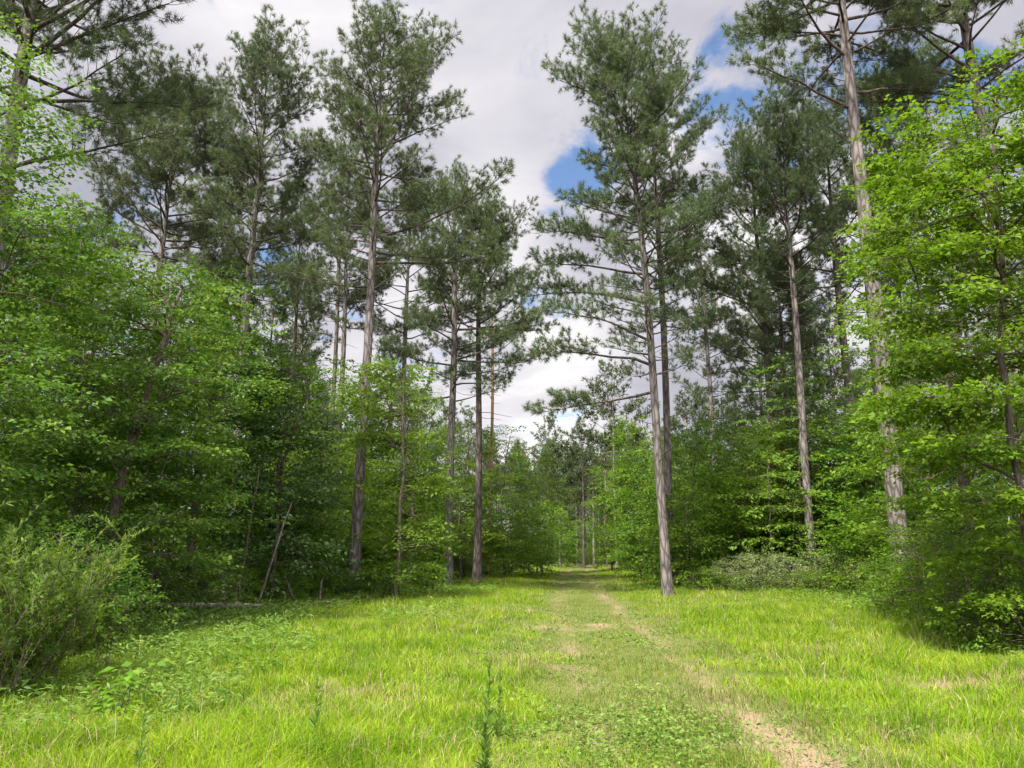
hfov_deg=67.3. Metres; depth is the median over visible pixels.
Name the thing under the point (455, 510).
broadleaf tree
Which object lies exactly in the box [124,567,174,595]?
shrub
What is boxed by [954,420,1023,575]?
broadleaf tree
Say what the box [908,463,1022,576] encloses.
broadleaf tree
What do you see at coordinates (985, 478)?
broadleaf tree
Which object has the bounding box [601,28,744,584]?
pine tree
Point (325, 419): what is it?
broadleaf tree
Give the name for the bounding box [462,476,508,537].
broadleaf tree
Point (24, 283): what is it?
broadleaf tree
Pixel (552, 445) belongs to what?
pine tree
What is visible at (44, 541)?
shrub
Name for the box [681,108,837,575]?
pine tree
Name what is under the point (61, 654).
bush
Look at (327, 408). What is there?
pine tree
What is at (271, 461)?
broadleaf tree
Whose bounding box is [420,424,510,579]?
broadleaf tree
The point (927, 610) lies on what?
shrub
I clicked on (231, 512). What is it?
broadleaf tree
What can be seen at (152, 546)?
dead snag
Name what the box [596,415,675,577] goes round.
broadleaf tree
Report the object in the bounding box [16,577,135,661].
bush
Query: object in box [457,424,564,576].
broadleaf tree
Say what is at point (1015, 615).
shrub
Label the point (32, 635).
bush
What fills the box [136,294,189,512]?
pine tree
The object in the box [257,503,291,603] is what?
leaning pole
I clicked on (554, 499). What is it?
pine tree
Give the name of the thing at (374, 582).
shrub
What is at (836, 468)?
broadleaf tree
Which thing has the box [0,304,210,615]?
broadleaf tree
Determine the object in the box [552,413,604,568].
pine tree
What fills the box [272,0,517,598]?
pine tree
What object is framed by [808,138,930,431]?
pine tree
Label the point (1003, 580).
shrub
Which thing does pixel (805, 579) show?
shrub
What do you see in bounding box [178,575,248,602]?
shrub
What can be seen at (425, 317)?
pine tree
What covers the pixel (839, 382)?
pine tree
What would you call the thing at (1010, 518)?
broadleaf tree
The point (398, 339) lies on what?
pine tree
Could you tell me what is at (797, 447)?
broadleaf tree
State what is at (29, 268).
pine tree
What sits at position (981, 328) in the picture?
pine tree
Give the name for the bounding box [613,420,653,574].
pine tree
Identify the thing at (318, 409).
pine tree
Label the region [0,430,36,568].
broadleaf tree
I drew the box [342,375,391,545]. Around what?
pine tree
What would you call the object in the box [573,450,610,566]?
pine tree
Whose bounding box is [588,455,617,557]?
pine tree
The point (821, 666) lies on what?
weed
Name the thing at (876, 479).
broadleaf tree
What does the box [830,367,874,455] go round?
pine tree
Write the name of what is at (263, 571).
shrub
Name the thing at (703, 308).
pine tree
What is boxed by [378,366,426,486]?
pine tree
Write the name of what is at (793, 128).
pine tree
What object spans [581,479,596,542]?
pine tree
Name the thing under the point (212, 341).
pine tree
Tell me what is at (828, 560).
shrub
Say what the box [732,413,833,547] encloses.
broadleaf tree
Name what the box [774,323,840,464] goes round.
pine tree
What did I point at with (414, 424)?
pine tree
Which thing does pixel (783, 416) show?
pine tree
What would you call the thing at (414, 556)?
broadleaf tree
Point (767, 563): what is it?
shrub
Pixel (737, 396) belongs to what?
pine tree
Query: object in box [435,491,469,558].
broadleaf tree
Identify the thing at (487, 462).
pine tree
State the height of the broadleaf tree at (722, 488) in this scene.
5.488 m
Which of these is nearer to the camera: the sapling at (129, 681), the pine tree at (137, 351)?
the sapling at (129, 681)
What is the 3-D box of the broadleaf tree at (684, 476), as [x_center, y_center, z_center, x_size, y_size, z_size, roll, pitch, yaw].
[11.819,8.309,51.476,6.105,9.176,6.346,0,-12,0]
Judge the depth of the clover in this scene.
6.84 m
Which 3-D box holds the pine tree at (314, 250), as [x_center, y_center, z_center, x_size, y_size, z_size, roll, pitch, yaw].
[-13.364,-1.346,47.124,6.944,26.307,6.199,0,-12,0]
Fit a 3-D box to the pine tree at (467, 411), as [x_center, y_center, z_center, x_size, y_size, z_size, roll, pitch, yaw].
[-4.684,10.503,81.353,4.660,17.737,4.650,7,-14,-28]
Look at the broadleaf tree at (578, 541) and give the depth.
112.25 m
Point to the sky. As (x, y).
(521, 115)
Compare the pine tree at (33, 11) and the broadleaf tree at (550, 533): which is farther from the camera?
the broadleaf tree at (550, 533)
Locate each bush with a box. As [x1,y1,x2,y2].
[0,492,148,703]
[0,518,138,686]
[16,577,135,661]
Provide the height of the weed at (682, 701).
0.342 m
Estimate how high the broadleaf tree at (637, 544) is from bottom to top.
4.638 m
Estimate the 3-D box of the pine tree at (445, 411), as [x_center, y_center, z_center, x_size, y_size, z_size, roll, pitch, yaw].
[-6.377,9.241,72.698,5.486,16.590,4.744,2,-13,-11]
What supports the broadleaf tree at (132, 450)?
on the ground at (697, 641)
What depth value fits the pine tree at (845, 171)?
37.98 m
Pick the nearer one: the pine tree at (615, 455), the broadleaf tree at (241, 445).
the broadleaf tree at (241, 445)
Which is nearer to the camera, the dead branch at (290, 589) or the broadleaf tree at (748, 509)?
the dead branch at (290, 589)
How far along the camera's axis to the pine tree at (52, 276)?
49.70 m
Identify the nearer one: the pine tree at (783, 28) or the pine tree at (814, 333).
the pine tree at (783, 28)
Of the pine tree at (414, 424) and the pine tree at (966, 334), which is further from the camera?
the pine tree at (414, 424)
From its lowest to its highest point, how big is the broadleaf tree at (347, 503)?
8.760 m
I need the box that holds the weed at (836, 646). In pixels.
[831,619,838,669]
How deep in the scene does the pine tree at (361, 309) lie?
48.07 m
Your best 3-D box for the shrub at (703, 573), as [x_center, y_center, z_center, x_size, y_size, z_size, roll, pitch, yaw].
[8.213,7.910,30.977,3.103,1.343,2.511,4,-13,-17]
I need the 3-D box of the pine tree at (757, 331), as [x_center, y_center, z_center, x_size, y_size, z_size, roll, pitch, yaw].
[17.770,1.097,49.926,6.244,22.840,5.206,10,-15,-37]
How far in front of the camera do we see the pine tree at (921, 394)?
62.14 m
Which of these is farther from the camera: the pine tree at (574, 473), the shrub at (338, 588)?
the pine tree at (574, 473)
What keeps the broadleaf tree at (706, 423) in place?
on the ground at (697, 641)
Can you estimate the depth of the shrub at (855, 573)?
27.21 m
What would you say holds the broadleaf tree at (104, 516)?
on the ground at (697, 641)
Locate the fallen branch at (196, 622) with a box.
[154,621,217,628]
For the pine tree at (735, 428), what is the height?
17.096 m
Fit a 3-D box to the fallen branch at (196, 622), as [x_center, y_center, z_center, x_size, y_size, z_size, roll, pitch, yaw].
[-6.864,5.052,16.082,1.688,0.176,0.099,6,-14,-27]
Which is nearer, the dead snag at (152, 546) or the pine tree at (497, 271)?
the dead snag at (152, 546)
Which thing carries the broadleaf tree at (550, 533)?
on the ground at (697, 641)
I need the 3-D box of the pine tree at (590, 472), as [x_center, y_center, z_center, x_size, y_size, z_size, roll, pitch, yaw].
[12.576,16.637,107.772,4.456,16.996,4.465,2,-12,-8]
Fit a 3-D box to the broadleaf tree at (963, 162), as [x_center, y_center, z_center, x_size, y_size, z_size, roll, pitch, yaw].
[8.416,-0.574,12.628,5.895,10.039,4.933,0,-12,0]
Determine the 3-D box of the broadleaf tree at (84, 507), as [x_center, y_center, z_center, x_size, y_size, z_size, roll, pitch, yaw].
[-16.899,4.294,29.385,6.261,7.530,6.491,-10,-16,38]
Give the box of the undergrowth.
[0,563,1022,661]
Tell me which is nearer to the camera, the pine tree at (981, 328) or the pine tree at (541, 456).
the pine tree at (981, 328)
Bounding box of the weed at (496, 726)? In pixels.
[489,666,504,746]
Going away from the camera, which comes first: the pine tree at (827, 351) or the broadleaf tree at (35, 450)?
the broadleaf tree at (35, 450)
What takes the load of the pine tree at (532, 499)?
on the ground at (697, 641)
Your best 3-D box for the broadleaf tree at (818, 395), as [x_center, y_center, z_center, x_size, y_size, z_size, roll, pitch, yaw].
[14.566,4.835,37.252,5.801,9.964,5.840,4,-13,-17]
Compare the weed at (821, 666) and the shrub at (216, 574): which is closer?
the weed at (821, 666)
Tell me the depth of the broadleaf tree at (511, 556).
44.71 m
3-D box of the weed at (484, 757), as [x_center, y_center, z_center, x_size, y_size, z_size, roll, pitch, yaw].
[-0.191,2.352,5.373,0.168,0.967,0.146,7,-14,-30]
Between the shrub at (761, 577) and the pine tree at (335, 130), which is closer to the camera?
the shrub at (761, 577)
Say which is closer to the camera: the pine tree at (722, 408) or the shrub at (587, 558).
the pine tree at (722, 408)
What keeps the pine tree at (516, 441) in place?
on the ground at (697, 641)
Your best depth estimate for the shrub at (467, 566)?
51.51 m
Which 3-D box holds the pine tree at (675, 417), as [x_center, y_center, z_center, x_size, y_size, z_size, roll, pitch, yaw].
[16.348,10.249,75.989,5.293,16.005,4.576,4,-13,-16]
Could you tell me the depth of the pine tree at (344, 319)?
43.08 m
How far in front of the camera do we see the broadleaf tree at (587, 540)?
115.19 m
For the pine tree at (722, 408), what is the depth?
75.17 m
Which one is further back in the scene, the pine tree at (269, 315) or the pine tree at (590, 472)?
the pine tree at (590, 472)
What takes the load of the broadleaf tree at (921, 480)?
on the ground at (697, 641)
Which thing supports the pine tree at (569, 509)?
on the ground at (697, 641)
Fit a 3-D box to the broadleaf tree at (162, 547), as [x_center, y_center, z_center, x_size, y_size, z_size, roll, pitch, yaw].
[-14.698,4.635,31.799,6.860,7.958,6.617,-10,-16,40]
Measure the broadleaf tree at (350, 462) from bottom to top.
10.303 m
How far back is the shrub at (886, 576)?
21.64 m
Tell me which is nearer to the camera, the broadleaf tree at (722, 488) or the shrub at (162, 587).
the shrub at (162, 587)
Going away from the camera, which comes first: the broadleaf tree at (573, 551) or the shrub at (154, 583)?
the shrub at (154, 583)
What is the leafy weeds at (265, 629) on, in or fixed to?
on the ground at (697, 641)
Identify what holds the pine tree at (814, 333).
on the ground at (697, 641)
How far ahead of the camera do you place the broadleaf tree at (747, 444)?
48.77 m
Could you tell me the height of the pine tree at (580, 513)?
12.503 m
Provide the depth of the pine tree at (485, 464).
108.61 m
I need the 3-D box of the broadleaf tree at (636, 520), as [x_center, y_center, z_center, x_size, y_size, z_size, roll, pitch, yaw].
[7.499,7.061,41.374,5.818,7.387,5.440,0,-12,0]
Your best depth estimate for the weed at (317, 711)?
6.41 m
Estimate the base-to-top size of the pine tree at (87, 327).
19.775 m
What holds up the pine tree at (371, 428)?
on the ground at (697, 641)
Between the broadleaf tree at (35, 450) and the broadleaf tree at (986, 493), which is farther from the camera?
the broadleaf tree at (986, 493)
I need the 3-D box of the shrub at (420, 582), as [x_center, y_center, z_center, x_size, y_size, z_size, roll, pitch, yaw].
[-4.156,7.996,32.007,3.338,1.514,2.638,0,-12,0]
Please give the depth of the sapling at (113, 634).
10.03 m
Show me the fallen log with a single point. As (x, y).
(214, 604)
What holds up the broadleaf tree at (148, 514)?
on the ground at (697, 641)
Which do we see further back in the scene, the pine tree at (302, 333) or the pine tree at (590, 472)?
the pine tree at (590, 472)
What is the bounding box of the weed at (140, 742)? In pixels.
[132,680,152,767]
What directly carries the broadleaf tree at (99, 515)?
on the ground at (697, 641)
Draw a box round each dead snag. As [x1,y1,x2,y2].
[149,481,155,617]
[238,462,260,601]
[318,579,322,604]
[792,497,794,568]
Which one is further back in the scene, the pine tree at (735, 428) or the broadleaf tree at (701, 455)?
the pine tree at (735, 428)
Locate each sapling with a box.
[80,590,140,672]
[84,666,161,717]
[109,658,184,699]
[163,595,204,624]
[202,567,240,615]
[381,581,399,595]
[731,570,752,591]
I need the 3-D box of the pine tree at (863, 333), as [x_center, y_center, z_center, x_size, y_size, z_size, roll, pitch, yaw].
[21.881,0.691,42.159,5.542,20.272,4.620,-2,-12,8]
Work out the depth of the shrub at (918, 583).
17.43 m
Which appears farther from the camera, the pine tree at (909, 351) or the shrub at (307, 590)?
the pine tree at (909, 351)
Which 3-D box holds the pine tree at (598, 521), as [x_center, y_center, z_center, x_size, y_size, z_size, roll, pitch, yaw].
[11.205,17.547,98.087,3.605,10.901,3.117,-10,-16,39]
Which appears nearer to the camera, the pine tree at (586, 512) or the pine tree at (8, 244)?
the pine tree at (8, 244)
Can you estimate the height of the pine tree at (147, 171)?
26.329 m
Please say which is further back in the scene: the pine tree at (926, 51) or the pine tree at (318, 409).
the pine tree at (318, 409)
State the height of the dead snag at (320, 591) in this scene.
0.866 m
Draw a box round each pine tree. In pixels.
[0,0,236,287]
[0,183,36,350]
[0,205,56,418]
[1,212,88,396]
[28,195,148,366]
[52,271,109,378]
[76,40,262,579]
[106,327,173,446]
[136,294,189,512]
[157,126,301,567]
[170,261,257,547]
[173,3,334,584]
[181,236,284,579]
[231,267,302,457]
[259,161,351,562]
[266,256,333,447]
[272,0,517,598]
[276,95,393,538]
[277,322,330,460]
[281,335,330,506]
[283,144,398,566]
[298,390,336,452]
[304,364,338,452]
[333,152,474,516]
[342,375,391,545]
[350,393,382,499]
[354,322,424,559]
[372,153,561,584]
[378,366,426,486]
[389,381,446,481]
[390,401,424,469]
[408,178,561,581]
[423,395,468,487]
[450,246,543,573]
[454,400,489,501]
[470,425,499,520]
[475,436,501,500]
[475,455,493,509]
[492,462,508,521]
[493,456,505,511]
[497,452,517,530]
[502,438,530,558]
[506,444,533,561]
[507,0,711,596]
[508,441,533,510]
[521,470,542,531]
[528,410,562,563]
[529,428,589,567]
[530,439,562,562]
[542,479,566,563]
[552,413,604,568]
[557,440,594,565]
[557,491,574,560]
[565,471,581,563]
[568,481,588,563]
[571,358,660,568]
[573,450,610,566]
[573,460,591,564]
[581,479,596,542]
[583,428,621,566]
[587,480,609,562]
[588,445,612,562]
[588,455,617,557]
[596,433,617,533]
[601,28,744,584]
[603,420,636,529]
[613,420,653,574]
[652,173,755,535]
[660,411,693,483]
[661,389,709,503]
[668,260,755,463]
[680,379,723,471]
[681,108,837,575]
[707,387,751,461]
[715,373,762,468]
[718,0,972,599]
[722,74,856,586]
[722,249,833,494]
[722,408,746,467]
[730,291,794,437]
[739,240,819,433]
[750,71,907,486]
[753,234,830,459]
[758,385,808,449]
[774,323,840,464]
[776,380,815,451]
[802,315,867,447]
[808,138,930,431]
[819,344,863,440]
[820,24,1007,539]
[829,0,1023,480]
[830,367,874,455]
[851,363,872,436]
[854,239,957,480]
[862,337,933,448]
[888,304,935,428]
[898,357,935,430]
[912,214,997,493]
[941,246,1023,574]
[1002,208,1023,367]
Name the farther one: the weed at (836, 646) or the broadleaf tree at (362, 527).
the broadleaf tree at (362, 527)
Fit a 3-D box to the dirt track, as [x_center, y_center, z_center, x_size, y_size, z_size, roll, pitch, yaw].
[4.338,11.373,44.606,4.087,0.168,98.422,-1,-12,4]
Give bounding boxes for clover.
[465,605,929,767]
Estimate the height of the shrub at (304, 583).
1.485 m
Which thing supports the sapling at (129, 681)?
on the ground at (697, 641)
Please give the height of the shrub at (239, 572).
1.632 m
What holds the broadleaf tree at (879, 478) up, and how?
on the ground at (697, 641)
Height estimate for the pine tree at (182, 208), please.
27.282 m
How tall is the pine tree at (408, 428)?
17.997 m
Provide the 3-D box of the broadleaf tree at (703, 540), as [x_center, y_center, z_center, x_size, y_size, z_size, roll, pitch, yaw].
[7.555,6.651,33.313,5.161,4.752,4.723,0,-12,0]
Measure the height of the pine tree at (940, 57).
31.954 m
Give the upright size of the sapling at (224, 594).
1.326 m
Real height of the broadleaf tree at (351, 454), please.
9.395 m
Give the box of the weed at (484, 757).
[474,649,495,767]
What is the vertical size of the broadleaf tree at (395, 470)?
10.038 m
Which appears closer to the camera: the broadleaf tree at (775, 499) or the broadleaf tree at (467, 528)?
the broadleaf tree at (775, 499)
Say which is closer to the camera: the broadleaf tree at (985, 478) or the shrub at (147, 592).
the shrub at (147, 592)
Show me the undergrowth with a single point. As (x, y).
(200, 608)
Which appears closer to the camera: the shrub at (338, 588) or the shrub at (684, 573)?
the shrub at (338, 588)
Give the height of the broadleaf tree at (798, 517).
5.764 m
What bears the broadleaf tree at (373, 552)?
on the ground at (697, 641)
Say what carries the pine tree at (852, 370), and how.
on the ground at (697, 641)
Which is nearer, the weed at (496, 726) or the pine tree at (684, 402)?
the weed at (496, 726)
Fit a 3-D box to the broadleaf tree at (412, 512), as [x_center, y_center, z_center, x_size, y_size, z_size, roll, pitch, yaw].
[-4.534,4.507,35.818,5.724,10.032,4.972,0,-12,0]
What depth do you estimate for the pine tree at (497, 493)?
102.57 m
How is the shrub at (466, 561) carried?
on the ground at (697, 641)
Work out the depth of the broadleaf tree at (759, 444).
41.35 m
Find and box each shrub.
[0,513,151,648]
[73,560,185,647]
[114,550,201,617]
[119,566,205,610]
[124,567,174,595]
[163,556,267,602]
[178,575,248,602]
[215,553,316,605]
[219,554,258,593]
[233,562,305,600]
[258,566,336,592]
[268,558,347,600]
[303,564,371,599]
[338,564,411,598]
[377,558,451,589]
[453,559,471,575]
[454,552,483,571]
[458,560,472,573]
[571,549,600,563]
[574,544,605,562]
[658,559,710,584]
[676,563,753,590]
[709,546,819,591]
[737,566,782,587]
[756,567,847,591]
[790,542,883,589]
[828,547,889,595]
[850,555,957,614]
[857,546,964,601]
[871,508,1023,632]
[885,550,1014,621]
[897,565,1023,643]
[904,520,1023,654]
[944,582,1023,654]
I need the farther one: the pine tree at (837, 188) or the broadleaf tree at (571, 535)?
the broadleaf tree at (571, 535)
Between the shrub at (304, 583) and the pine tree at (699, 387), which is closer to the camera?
the shrub at (304, 583)
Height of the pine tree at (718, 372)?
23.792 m
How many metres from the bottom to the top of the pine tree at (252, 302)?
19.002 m
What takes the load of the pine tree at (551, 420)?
on the ground at (697, 641)
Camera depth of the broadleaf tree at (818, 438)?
34.74 m
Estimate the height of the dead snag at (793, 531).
4.067 m
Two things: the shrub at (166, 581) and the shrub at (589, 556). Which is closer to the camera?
the shrub at (166, 581)
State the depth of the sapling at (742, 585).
29.06 m
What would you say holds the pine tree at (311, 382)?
on the ground at (697, 641)
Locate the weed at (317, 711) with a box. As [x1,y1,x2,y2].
[308,673,322,738]
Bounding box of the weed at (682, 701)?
[675,683,686,711]
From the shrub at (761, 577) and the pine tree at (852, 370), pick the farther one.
the pine tree at (852, 370)
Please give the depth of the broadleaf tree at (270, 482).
26.54 m
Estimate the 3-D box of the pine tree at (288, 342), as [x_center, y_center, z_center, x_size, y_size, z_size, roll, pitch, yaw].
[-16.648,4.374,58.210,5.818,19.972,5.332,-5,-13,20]
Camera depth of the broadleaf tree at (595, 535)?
64.82 m
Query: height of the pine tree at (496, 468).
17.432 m
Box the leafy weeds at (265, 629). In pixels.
[0,578,1023,745]
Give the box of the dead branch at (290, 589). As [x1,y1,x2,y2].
[284,575,295,603]
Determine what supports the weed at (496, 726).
on the ground at (697, 641)
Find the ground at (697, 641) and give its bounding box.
[0,559,1023,767]
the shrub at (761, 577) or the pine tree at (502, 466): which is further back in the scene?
the pine tree at (502, 466)
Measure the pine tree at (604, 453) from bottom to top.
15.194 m
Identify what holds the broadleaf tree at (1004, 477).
on the ground at (697, 641)
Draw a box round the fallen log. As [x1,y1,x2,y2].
[114,602,263,608]
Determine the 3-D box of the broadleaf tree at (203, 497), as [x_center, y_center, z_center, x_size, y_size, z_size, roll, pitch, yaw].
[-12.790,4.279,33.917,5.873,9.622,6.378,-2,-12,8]
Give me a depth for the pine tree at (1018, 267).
39.51 m
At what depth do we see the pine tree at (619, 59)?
30.60 m
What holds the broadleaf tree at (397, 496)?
on the ground at (697, 641)
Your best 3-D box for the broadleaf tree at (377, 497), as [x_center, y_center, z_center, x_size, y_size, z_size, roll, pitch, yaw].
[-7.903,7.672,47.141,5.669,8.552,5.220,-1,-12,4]
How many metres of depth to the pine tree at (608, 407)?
72.70 m
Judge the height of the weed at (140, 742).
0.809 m
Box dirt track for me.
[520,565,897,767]
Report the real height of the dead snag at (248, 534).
4.260 m
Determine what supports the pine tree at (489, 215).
on the ground at (697, 641)
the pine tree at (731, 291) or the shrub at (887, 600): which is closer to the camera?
the shrub at (887, 600)
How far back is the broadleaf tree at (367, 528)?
37.24 m
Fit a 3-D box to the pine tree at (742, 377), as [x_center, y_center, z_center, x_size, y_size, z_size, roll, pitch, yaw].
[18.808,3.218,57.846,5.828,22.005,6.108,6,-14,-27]
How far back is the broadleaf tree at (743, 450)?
36.47 m
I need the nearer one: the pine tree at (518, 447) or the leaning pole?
the leaning pole
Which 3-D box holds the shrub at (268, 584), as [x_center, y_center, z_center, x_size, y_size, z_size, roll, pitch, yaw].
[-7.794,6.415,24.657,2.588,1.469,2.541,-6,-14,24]
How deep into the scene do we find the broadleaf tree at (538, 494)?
59.23 m
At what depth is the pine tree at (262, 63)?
34.39 m
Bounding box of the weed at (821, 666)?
[818,649,825,684]
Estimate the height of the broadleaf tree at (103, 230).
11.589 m
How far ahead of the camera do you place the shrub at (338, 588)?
25.33 m
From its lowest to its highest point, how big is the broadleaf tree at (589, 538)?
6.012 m
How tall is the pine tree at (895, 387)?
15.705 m
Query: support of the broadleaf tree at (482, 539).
on the ground at (697, 641)
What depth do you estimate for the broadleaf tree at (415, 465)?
48.27 m
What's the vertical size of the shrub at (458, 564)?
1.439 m
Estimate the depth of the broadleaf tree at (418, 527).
25.96 m
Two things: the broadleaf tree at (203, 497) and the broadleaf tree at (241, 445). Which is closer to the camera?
the broadleaf tree at (241, 445)
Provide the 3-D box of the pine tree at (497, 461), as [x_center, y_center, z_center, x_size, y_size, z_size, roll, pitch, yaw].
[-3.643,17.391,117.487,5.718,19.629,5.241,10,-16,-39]
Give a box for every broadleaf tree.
[0,11,143,542]
[0,197,177,566]
[0,230,153,581]
[0,242,294,593]
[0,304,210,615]
[0,342,183,583]
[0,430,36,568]
[2,419,140,575]
[17,473,155,576]
[33,308,246,600]
[89,407,227,585]
[94,258,318,599]
[154,385,269,574]
[156,472,217,578]
[181,363,351,586]
[203,385,321,571]
[203,479,314,585]
[207,338,364,599]
[235,463,356,597]
[238,388,366,573]
[263,356,405,584]
[286,393,390,574]
[287,431,380,574]
[313,446,371,563]
[327,354,473,601]
[327,452,425,573]
[339,495,385,560]
[346,442,422,566]
[361,435,445,568]
[362,376,471,582]
[363,433,435,572]
[369,494,461,579]
[383,414,475,570]
[415,466,467,560]
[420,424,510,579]
[422,461,465,562]
[431,493,483,565]
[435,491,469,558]
[436,460,497,564]
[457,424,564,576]
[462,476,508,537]
[462,518,501,570]
[471,500,558,578]
[499,442,583,572]
[500,499,577,574]
[552,519,581,565]
[554,505,588,565]
[566,525,587,559]
[572,524,597,545]
[578,463,636,570]
[587,528,607,555]
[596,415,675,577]
[599,448,697,579]
[617,518,685,573]
[627,483,749,588]
[634,430,756,584]
[648,443,711,551]
[676,406,780,565]
[676,468,804,583]
[686,454,737,549]
[692,434,748,481]
[701,415,827,584]
[706,444,833,585]
[715,473,787,567]
[720,405,838,504]
[720,420,783,510]
[726,484,828,586]
[729,352,884,585]
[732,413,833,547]
[753,380,859,583]
[771,462,876,580]
[782,405,876,562]
[809,392,955,562]
[809,485,930,591]
[812,412,949,590]
[817,135,1023,622]
[827,37,1023,623]
[828,320,1020,554]
[833,425,950,546]
[865,418,970,552]
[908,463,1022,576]
[919,381,1022,575]
[943,339,1023,592]
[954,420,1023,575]
[982,359,1023,536]
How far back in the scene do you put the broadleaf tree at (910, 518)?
26.34 m
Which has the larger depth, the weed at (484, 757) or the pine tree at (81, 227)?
the pine tree at (81, 227)
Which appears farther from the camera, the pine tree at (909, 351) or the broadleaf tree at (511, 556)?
the pine tree at (909, 351)
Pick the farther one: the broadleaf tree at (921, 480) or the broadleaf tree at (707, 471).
the broadleaf tree at (707, 471)
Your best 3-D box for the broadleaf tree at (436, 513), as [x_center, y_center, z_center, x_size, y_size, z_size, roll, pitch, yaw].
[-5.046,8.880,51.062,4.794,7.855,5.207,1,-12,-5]
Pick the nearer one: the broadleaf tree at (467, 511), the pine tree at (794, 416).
the broadleaf tree at (467, 511)
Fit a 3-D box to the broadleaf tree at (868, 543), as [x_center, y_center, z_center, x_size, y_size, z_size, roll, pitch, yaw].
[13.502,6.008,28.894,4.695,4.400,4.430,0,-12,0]
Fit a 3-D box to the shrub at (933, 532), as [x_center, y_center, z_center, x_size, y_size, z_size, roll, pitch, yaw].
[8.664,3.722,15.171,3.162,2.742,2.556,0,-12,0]
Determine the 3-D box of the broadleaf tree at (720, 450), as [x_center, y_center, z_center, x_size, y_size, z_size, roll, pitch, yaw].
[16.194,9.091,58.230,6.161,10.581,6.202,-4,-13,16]
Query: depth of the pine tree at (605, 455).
106.61 m
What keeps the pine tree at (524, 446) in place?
on the ground at (697, 641)
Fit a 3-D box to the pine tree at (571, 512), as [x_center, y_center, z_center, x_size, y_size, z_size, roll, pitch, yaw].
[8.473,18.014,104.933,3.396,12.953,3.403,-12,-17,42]
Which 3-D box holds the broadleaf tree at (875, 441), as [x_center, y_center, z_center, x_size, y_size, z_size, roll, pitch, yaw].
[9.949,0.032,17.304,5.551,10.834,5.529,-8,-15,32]
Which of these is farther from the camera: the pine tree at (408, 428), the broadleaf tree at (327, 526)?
the pine tree at (408, 428)
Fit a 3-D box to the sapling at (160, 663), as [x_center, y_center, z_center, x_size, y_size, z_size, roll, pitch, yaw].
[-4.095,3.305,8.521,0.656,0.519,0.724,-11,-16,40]
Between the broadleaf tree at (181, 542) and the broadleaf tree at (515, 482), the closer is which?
the broadleaf tree at (181, 542)
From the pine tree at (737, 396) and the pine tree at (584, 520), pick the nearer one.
the pine tree at (737, 396)
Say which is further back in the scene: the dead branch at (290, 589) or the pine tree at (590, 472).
the pine tree at (590, 472)
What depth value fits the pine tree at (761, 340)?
38.88 m
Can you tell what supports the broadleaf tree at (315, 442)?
on the ground at (697, 641)
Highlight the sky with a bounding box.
[0,0,1023,551]
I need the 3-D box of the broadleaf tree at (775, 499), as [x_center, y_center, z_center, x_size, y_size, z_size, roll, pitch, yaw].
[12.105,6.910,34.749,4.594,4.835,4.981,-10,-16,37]
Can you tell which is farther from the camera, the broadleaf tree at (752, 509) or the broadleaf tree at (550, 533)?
the broadleaf tree at (550, 533)
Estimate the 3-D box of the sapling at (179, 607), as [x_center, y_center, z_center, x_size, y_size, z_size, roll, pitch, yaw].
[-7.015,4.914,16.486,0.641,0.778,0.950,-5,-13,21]
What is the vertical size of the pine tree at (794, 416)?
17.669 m
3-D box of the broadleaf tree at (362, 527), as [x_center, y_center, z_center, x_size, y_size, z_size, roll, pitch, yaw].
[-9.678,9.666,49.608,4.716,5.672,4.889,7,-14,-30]
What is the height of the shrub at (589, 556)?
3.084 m

